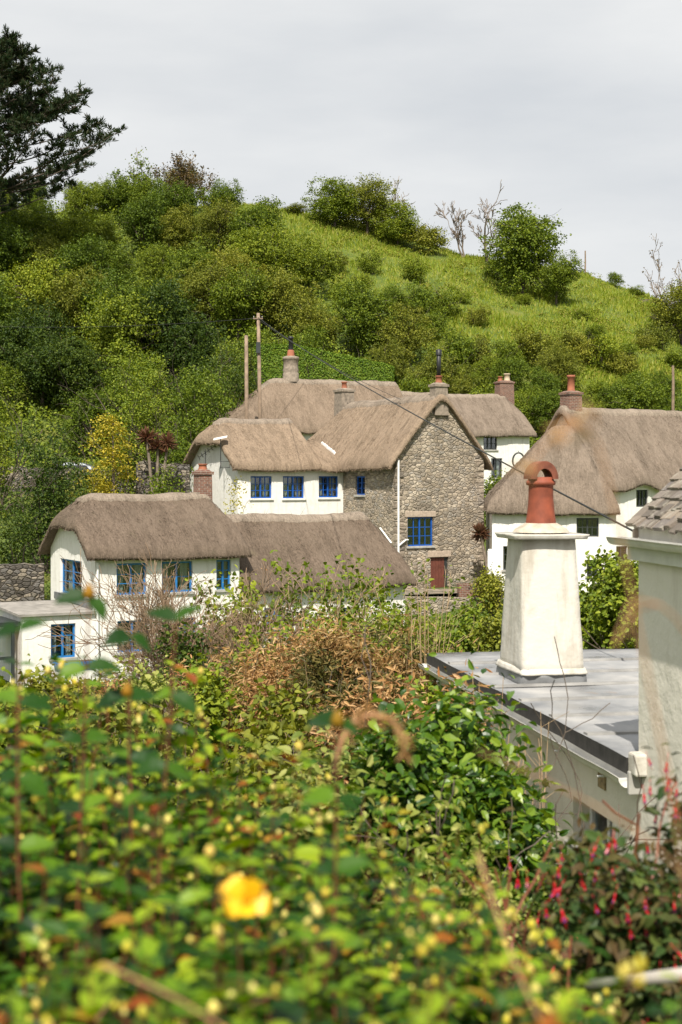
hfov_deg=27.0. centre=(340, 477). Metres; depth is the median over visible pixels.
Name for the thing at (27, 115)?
pine tree
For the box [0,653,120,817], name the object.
garden bush
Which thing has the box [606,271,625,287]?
skyline shrub
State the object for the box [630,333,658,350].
hill shrub
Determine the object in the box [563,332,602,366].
hill shrub
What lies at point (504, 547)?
window
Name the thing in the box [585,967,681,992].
rail
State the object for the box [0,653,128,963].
hypericum bush
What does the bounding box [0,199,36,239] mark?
broadleaf tree
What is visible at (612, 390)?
broadleaf tree
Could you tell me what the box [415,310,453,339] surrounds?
hill shrub
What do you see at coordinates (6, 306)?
broadleaf tree
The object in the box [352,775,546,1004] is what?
variegated shrub
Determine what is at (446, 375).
broadleaf tree
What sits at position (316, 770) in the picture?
variegated shrub
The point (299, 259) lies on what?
broadleaf tree
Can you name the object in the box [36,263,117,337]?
broadleaf tree
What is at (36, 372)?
broadleaf tree
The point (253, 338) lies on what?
broadleaf tree
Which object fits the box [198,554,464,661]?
leggy shrub
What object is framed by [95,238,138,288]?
broadleaf tree
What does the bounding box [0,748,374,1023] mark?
hypericum bush
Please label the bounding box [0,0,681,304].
sky
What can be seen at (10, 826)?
hypericum bush
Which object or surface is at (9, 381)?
broadleaf tree
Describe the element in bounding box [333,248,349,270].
hill shrub
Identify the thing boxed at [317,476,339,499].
window
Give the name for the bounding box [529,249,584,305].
skyline shrub
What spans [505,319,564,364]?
hill shrub
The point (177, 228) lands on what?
broadleaf tree
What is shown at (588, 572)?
window
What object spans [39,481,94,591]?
garden shrub
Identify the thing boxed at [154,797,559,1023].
hypericum bush
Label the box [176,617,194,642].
window
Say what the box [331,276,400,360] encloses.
broadleaf tree
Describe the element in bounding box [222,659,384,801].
garden bush
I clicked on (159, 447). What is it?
spiky palm
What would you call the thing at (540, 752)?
dry stalks
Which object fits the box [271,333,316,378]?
broadleaf tree
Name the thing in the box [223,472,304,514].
garden shrub
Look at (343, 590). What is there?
leggy shrub
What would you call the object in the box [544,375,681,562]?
thatched cottage
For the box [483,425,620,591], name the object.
thatched cottage
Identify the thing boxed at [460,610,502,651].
garden bush
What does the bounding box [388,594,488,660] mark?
leggy shrub
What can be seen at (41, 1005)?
hypericum bush
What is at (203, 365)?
broadleaf tree
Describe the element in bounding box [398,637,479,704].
dry bamboo
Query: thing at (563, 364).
broadleaf tree
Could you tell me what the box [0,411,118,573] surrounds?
dark shrub
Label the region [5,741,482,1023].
hypericum bush
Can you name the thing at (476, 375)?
broadleaf tree
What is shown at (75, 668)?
budded sprig
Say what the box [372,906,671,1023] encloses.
hypericum bush
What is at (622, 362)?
hill shrub
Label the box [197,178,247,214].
broadleaf tree
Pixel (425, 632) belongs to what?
dry stalks
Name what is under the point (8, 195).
broadleaf tree
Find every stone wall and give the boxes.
[0,466,135,491]
[0,563,43,601]
[136,461,189,494]
[405,596,503,618]
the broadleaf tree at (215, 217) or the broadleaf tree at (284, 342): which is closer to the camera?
the broadleaf tree at (284, 342)
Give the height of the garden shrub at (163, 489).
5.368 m
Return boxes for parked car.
[63,462,97,469]
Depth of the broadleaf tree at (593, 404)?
95.24 m
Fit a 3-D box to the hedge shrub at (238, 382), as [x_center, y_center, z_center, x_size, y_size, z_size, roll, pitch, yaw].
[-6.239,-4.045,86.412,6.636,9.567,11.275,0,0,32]
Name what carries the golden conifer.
on the ground at (92, 461)
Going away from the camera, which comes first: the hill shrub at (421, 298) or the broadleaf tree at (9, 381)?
the broadleaf tree at (9, 381)
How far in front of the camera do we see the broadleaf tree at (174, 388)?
93.66 m
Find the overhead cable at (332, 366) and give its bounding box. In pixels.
[260,321,400,399]
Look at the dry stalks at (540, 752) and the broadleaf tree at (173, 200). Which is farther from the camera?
the broadleaf tree at (173, 200)
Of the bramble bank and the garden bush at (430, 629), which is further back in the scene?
the bramble bank
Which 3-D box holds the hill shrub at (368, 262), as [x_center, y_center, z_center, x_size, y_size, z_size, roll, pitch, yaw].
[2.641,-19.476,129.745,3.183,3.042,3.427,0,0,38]
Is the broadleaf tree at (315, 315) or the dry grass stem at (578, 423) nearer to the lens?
the dry grass stem at (578, 423)
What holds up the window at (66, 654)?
in the thatched cottage at (196, 531)
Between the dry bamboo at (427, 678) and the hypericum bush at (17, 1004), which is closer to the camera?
the hypericum bush at (17, 1004)
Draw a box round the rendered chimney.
[494,461,589,683]
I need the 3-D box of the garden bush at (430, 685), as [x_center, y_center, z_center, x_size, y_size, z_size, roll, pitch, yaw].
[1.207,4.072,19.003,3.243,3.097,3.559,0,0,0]
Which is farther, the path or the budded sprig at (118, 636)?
the path
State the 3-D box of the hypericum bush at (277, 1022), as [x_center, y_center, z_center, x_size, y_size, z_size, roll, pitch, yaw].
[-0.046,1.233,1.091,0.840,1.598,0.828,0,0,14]
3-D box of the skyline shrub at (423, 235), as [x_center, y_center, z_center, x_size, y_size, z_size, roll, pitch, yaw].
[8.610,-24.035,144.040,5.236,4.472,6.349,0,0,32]
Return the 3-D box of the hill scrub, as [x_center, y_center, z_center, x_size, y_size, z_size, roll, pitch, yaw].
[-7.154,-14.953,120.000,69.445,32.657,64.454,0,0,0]
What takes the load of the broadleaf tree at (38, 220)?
on the ground at (92, 461)
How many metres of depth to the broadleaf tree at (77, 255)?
116.17 m
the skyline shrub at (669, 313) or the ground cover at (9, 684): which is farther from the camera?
the skyline shrub at (669, 313)
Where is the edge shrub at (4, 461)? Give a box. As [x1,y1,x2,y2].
[0,361,95,519]
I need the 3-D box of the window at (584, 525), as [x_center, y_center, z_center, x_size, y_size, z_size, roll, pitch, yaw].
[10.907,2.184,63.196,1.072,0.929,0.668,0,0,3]
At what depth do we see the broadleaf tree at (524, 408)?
97.46 m
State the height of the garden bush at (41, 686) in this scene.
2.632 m
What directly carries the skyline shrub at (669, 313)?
on the ground at (92, 461)
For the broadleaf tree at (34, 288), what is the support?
on the ground at (92, 461)
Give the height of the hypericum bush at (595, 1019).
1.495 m
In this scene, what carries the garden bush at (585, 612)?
on the ground at (92, 461)
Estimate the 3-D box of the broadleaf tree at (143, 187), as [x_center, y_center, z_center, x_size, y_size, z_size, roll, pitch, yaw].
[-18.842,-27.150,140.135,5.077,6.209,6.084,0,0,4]
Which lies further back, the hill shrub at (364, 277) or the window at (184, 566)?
the hill shrub at (364, 277)
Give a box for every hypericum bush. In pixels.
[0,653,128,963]
[0,655,271,971]
[0,668,247,1023]
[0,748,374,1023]
[0,863,410,1023]
[0,864,243,1023]
[0,987,145,1023]
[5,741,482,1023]
[9,661,355,956]
[34,706,466,993]
[65,845,533,1023]
[120,827,621,1023]
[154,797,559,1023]
[227,910,617,1023]
[240,809,593,1023]
[256,929,681,1023]
[272,1021,288,1023]
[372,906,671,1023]
[411,955,644,1023]
[484,1004,680,1023]
[523,973,681,1023]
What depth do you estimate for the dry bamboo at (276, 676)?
21.80 m
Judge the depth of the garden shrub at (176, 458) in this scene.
69.56 m
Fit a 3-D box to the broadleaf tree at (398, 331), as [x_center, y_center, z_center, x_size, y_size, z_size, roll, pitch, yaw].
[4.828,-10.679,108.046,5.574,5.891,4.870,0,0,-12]
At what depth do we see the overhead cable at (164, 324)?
80.50 m
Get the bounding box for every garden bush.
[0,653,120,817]
[0,658,114,738]
[31,676,191,861]
[81,640,213,792]
[104,697,335,870]
[108,608,240,702]
[144,638,299,806]
[180,599,260,671]
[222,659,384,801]
[322,667,449,741]
[371,592,425,643]
[393,606,453,652]
[428,590,501,652]
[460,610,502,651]
[462,562,504,615]
[484,468,506,529]
[578,545,638,648]
[580,556,638,648]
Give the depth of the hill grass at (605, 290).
132.57 m
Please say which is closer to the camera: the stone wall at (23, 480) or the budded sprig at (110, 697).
the budded sprig at (110, 697)
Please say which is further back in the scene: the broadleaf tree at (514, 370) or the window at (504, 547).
the broadleaf tree at (514, 370)
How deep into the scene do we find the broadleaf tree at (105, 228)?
128.83 m
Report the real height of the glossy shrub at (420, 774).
2.959 m
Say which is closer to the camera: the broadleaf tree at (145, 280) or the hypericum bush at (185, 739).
the hypericum bush at (185, 739)
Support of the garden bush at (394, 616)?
on the ground at (92, 461)
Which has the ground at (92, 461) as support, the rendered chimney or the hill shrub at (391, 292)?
the hill shrub at (391, 292)
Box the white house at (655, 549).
[606,467,681,875]
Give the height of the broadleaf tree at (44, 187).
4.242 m
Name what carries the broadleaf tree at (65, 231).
on the ground at (92, 461)
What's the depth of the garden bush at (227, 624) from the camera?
39.49 m
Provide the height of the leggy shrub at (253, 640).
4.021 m
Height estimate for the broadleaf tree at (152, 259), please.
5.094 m
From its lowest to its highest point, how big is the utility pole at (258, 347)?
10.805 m
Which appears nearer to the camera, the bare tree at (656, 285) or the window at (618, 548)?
the window at (618, 548)
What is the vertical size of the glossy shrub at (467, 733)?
3.519 m
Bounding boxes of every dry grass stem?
[101,963,218,1023]
[324,699,414,772]
[476,852,539,1018]
[477,751,681,872]
[502,397,681,870]
[613,589,681,648]
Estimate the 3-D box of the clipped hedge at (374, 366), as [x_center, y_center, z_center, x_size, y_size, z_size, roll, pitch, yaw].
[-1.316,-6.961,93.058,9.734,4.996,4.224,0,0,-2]
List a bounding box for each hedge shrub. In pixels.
[152,337,322,445]
[208,344,257,413]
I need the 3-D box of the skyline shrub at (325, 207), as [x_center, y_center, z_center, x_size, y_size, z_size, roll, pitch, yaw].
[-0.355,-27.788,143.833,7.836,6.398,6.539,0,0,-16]
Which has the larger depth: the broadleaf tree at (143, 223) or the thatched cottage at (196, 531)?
the broadleaf tree at (143, 223)
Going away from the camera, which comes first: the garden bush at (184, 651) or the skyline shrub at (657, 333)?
the garden bush at (184, 651)
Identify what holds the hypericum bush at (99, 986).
on the ground at (92, 461)
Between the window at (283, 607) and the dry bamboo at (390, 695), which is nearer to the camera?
the dry bamboo at (390, 695)
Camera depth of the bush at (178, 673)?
26.90 m
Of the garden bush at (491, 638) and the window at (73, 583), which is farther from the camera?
the window at (73, 583)
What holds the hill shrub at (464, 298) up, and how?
on the ground at (92, 461)
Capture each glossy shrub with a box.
[282,624,619,904]
[292,689,664,917]
[438,741,588,999]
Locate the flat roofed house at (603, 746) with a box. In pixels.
[418,649,646,899]
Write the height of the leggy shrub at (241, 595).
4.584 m
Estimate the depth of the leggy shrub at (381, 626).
31.45 m
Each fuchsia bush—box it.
[408,826,681,1023]
[442,807,638,1023]
[467,743,681,995]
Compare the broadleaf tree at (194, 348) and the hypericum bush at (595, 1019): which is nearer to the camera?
the hypericum bush at (595, 1019)
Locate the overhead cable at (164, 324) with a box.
[97,318,252,326]
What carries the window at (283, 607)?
in the thatched cottage at (315, 541)
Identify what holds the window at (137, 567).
in the thatched cottage at (196, 531)
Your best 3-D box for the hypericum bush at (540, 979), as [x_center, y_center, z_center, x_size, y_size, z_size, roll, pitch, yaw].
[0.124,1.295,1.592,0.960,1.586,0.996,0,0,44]
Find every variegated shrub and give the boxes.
[26,709,550,943]
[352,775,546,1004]
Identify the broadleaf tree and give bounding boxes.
[0,175,24,205]
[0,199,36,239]
[0,215,44,287]
[0,268,40,319]
[0,272,30,372]
[0,298,76,371]
[0,325,83,412]
[0,361,29,417]
[4,198,32,217]
[7,247,77,332]
[16,202,61,252]
[16,230,69,289]
[19,192,52,223]
[22,180,49,211]
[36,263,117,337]
[39,208,99,261]
[40,334,111,407]
[47,231,120,295]
[55,384,123,457]
[58,180,104,222]
[60,175,89,210]
[69,285,168,378]
[75,268,150,337]
[87,178,116,212]
[91,213,122,251]
[95,173,143,224]
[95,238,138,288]
[98,355,177,430]
[111,189,173,254]
[119,274,217,378]
[123,172,168,218]
[128,274,191,314]
[132,241,177,290]
[149,179,202,225]
[150,372,216,438]
[153,202,199,254]
[154,313,229,383]
[161,164,203,202]
[164,244,223,311]
[166,256,239,324]
[186,195,242,251]
[189,352,253,419]
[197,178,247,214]
[201,324,282,381]
[204,242,268,292]
[204,262,278,341]
[222,214,292,289]
[225,194,296,262]
[243,264,322,338]
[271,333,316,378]
[277,232,344,296]
[277,323,336,375]
[286,291,345,349]
[319,350,366,380]
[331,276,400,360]
[363,337,411,382]
[374,298,442,361]
[398,373,435,392]
[400,360,442,388]
[406,347,482,394]
[428,365,475,393]
[449,362,481,391]
[468,383,523,411]
[471,353,503,389]
[482,352,531,396]
[514,383,547,434]
[519,365,562,396]
[527,386,561,435]
[533,341,586,391]
[575,377,614,408]
[587,398,609,407]
[597,379,629,408]
[607,369,676,409]
[614,369,651,390]
[646,370,681,410]
[652,392,681,410]
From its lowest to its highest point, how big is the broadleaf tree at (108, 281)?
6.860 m
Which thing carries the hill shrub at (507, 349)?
on the ground at (92, 461)
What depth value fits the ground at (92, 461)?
118.58 m
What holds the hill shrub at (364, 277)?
on the ground at (92, 461)
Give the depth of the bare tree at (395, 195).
145.57 m
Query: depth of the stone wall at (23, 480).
79.75 m
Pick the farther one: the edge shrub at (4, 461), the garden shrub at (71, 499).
the edge shrub at (4, 461)
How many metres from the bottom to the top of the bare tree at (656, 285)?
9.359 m
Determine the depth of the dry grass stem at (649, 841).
1.30 m
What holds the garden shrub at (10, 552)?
on the ground at (92, 461)
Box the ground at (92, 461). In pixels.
[0,205,681,801]
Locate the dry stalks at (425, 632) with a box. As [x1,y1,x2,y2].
[397,554,450,683]
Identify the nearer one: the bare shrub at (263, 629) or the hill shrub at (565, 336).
the bare shrub at (263, 629)
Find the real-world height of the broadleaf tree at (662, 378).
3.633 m
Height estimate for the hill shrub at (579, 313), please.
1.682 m
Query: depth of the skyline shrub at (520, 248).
132.58 m
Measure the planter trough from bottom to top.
0.320 m
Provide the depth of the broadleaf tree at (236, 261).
114.97 m
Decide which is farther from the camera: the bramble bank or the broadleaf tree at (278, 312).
the broadleaf tree at (278, 312)
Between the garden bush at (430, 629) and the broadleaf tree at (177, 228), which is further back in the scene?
the broadleaf tree at (177, 228)
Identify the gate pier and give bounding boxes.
[487,549,499,575]
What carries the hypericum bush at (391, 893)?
on the ground at (92, 461)
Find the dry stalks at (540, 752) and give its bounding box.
[511,711,569,807]
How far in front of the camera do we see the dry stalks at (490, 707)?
14.53 m
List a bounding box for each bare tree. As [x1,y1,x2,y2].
[359,179,414,223]
[639,233,681,303]
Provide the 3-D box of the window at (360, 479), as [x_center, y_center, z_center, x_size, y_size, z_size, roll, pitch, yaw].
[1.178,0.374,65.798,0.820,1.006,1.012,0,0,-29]
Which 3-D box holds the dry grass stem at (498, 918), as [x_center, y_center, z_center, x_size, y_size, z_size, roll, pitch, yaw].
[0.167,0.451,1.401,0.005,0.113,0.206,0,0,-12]
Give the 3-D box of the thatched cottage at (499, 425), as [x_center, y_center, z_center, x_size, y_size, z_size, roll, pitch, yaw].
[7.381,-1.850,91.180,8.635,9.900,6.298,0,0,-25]
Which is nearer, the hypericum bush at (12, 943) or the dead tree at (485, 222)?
the hypericum bush at (12, 943)
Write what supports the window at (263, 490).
in the thatched cottage at (290, 466)
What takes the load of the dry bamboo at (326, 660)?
on the ground at (92, 461)
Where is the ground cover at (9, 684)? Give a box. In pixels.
[0,575,501,804]
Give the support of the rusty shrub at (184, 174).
on the ground at (92, 461)
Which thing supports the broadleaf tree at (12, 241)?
on the ground at (92, 461)
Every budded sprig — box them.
[0,618,54,1012]
[53,583,120,1021]
[93,682,154,955]
[104,628,156,905]
[132,605,203,995]
[300,708,372,1023]
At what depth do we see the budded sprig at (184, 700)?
2.20 m
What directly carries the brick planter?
on the stone wall at (437, 603)
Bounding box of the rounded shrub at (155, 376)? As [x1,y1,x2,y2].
[58,337,196,464]
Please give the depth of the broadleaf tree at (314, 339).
103.05 m
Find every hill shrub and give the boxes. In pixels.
[325,280,360,308]
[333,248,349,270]
[348,272,375,292]
[350,250,388,273]
[379,284,409,308]
[395,255,429,281]
[402,277,438,313]
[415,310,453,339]
[425,280,464,317]
[435,322,479,366]
[452,291,476,303]
[462,302,493,327]
[464,330,498,365]
[490,338,525,366]
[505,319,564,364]
[514,293,532,303]
[542,324,586,357]
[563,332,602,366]
[569,307,594,320]
[580,324,607,339]
[580,330,632,370]
[603,348,642,376]
[620,341,640,358]
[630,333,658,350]
[657,345,681,368]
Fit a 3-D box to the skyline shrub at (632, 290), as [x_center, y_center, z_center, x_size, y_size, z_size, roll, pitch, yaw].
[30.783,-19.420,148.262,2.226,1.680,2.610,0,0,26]
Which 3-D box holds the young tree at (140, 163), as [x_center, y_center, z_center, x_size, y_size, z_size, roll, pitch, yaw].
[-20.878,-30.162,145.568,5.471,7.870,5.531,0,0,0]
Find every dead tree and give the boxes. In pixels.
[435,201,473,256]
[468,179,507,262]
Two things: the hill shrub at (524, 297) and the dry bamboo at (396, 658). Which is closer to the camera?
the dry bamboo at (396, 658)
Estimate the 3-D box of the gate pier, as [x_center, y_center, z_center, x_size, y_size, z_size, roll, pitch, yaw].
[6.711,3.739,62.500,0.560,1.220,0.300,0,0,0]
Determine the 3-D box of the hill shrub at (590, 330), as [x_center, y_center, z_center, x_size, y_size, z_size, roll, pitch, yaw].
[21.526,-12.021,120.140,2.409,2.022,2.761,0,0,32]
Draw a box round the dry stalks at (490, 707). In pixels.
[462,662,509,769]
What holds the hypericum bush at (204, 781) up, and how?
on the ground at (92, 461)
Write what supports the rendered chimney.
on the flat roofed house at (603, 746)
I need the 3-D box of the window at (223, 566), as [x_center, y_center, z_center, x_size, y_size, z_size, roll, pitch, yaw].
[-4.313,3.445,50.595,0.701,1.196,0.820,0,0,-29]
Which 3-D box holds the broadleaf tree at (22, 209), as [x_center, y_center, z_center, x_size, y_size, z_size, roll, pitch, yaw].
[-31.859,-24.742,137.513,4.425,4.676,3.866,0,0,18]
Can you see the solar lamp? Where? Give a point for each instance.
(220, 438)
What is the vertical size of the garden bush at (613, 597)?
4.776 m
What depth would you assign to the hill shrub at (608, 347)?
112.32 m
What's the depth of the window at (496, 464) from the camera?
89.71 m
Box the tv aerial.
[197,446,215,463]
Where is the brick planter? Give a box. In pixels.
[457,583,472,596]
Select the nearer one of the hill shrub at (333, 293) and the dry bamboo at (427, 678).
the dry bamboo at (427, 678)
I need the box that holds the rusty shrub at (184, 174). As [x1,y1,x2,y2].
[147,150,219,204]
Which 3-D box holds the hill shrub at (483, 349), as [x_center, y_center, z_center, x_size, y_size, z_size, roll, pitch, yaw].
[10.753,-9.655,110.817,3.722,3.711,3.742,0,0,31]
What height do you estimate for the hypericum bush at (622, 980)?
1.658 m
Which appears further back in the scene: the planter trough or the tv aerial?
the tv aerial
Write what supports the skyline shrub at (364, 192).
on the ground at (92, 461)
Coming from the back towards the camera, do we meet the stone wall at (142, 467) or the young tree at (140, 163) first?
the young tree at (140, 163)
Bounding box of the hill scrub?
[0,182,554,492]
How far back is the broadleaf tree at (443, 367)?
99.07 m
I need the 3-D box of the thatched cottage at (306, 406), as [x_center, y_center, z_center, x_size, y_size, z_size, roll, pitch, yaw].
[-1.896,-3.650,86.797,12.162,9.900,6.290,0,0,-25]
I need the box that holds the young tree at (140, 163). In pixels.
[112,147,161,193]
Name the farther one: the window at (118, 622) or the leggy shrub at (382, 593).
the window at (118, 622)
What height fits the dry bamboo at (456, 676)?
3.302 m
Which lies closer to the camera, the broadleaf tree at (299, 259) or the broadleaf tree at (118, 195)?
the broadleaf tree at (299, 259)
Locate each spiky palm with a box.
[133,425,178,493]
[470,521,489,579]
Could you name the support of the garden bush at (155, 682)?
on the ground at (92, 461)
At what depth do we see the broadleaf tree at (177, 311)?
101.57 m
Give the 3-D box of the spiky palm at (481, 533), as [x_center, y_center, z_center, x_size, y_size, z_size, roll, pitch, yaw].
[6.206,3.552,63.380,1.092,3.311,1.022,0,0,0]
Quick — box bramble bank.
[112,348,236,456]
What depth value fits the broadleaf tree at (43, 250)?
119.02 m
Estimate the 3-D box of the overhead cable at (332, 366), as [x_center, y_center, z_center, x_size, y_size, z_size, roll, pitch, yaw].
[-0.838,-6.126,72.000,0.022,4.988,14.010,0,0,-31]
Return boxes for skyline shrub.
[283,202,309,214]
[300,172,360,228]
[330,171,398,234]
[367,197,424,244]
[398,220,454,254]
[478,202,571,296]
[478,260,512,279]
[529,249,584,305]
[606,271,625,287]
[628,285,645,295]
[631,318,679,349]
[643,274,681,344]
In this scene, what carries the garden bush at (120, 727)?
on the ground at (92, 461)
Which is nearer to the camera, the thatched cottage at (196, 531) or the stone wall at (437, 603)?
the thatched cottage at (196, 531)
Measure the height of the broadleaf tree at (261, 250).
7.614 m
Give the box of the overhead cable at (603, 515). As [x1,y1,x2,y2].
[258,317,632,530]
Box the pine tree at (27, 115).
[0,23,127,213]
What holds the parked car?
on the road
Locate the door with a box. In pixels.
[431,558,443,587]
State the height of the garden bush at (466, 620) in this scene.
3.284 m
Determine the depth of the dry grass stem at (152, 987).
1.20 m
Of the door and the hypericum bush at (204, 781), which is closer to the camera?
the hypericum bush at (204, 781)
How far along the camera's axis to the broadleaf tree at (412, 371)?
100.72 m
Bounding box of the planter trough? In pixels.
[53,659,90,670]
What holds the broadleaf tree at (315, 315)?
on the ground at (92, 461)
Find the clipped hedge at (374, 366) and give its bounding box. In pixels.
[251,339,394,388]
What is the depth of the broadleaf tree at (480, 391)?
94.83 m
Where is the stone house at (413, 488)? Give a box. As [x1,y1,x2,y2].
[308,349,493,589]
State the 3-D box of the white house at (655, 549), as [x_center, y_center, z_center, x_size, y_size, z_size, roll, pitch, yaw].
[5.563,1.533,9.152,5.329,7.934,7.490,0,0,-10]
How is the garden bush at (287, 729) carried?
on the ground at (92, 461)
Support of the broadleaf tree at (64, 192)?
on the ground at (92, 461)
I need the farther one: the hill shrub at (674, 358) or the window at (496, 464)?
the hill shrub at (674, 358)
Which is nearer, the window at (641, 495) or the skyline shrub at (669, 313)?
the window at (641, 495)
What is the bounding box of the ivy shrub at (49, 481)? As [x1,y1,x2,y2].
[28,466,70,496]
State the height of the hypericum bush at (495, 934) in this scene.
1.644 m
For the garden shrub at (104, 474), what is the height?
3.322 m
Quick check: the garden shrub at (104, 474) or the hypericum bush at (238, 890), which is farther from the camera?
the garden shrub at (104, 474)
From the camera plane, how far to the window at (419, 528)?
64.11 m
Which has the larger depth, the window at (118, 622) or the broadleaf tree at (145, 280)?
the broadleaf tree at (145, 280)
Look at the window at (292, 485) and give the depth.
65.98 m
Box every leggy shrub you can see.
[176,564,314,686]
[186,550,399,673]
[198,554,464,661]
[219,593,336,727]
[251,598,438,674]
[259,591,423,692]
[306,566,484,666]
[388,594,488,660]
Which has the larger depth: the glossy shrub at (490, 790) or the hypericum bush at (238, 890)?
the glossy shrub at (490, 790)
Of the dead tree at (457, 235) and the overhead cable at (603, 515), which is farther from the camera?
the dead tree at (457, 235)
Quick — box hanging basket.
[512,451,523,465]
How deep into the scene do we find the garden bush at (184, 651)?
32.86 m
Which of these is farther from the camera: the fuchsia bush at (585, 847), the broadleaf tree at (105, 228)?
the broadleaf tree at (105, 228)
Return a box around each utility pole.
[245,335,248,418]
[253,313,262,418]
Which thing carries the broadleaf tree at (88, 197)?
on the ground at (92, 461)
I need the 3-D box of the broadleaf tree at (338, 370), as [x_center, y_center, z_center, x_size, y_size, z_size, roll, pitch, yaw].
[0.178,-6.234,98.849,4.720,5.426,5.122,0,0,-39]
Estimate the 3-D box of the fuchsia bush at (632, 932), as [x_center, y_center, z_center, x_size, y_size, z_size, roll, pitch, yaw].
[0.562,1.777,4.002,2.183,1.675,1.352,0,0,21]
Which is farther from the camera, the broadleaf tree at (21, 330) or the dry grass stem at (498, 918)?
the broadleaf tree at (21, 330)
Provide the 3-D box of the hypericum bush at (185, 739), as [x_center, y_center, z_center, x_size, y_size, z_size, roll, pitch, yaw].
[-0.426,1.392,3.308,1.039,1.940,0.995,0,0,30]
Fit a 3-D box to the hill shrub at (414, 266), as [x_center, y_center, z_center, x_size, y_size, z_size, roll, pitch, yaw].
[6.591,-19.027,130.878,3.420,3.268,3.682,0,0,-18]
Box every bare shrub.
[26,560,398,694]
[60,545,317,686]
[61,590,257,694]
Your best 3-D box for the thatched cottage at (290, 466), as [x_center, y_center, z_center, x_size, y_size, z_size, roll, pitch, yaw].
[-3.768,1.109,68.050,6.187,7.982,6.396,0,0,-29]
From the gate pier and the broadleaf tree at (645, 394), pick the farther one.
the broadleaf tree at (645, 394)
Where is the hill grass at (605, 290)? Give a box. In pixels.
[206,202,681,409]
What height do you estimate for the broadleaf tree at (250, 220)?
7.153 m
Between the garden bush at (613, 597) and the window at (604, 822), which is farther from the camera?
the garden bush at (613, 597)
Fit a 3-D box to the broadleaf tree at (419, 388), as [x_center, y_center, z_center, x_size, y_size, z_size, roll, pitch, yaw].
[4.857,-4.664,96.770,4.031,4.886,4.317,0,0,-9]
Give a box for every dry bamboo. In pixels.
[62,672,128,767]
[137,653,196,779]
[158,623,276,788]
[220,608,334,782]
[261,607,405,780]
[285,663,445,821]
[324,614,439,751]
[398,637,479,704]
[415,659,515,768]
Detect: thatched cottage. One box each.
[0,464,252,686]
[182,417,342,514]
[211,336,403,439]
[225,511,418,642]
[401,373,536,494]
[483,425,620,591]
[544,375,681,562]
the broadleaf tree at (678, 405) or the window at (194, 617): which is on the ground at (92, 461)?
the broadleaf tree at (678, 405)
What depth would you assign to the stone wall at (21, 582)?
54.53 m
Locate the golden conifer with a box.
[76,413,142,493]
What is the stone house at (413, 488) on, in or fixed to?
on the ground at (92, 461)
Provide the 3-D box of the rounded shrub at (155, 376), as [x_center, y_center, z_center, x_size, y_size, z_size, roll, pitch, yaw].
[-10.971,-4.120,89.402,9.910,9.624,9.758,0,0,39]
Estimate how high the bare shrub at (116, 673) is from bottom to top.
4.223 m
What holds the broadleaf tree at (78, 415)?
on the ground at (92, 461)
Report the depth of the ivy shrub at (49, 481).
78.16 m
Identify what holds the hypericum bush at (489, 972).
on the ground at (92, 461)
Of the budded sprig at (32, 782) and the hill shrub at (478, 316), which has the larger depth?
the hill shrub at (478, 316)
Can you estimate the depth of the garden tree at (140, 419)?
72.64 m
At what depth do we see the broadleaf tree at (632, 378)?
105.43 m
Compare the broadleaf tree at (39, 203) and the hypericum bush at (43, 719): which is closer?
the hypericum bush at (43, 719)
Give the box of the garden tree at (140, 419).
[55,367,189,493]
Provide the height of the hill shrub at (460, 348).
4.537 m
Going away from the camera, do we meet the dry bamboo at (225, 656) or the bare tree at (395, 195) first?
the dry bamboo at (225, 656)
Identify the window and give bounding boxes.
[49,623,77,661]
[58,559,81,594]
[115,620,145,655]
[116,563,147,597]
[162,561,194,594]
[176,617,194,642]
[215,560,230,592]
[249,476,273,499]
[264,607,283,632]
[282,476,305,499]
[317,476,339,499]
[354,476,365,496]
[406,517,434,548]
[484,437,498,450]
[491,458,501,478]
[502,546,506,571]
[564,807,611,870]
[577,518,597,536]
[585,560,596,577]
[616,546,625,559]
[636,490,646,506]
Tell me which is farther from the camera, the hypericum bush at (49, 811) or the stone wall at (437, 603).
the stone wall at (437, 603)
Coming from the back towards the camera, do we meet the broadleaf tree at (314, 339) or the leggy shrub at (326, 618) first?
the broadleaf tree at (314, 339)
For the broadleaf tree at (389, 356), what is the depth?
103.00 m
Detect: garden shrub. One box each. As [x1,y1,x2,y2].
[0,489,50,589]
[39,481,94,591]
[61,459,123,508]
[125,413,196,491]
[135,453,207,494]
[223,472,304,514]
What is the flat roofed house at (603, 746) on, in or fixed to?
on the ground at (92, 461)
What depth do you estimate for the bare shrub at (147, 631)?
34.45 m
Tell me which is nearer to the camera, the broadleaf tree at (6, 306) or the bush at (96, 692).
the bush at (96, 692)
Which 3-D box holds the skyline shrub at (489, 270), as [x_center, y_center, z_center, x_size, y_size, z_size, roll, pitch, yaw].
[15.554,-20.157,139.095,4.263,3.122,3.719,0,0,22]
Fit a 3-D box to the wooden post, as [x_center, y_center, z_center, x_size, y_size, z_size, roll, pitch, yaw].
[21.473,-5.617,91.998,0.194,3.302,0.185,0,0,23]
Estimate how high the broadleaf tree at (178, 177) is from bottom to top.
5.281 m
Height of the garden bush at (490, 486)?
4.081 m
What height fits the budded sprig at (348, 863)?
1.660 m
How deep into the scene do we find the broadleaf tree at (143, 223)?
128.29 m
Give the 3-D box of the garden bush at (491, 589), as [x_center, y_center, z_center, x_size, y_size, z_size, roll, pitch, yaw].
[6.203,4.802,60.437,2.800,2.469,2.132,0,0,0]
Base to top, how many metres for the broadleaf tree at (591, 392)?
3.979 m
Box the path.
[405,589,473,594]

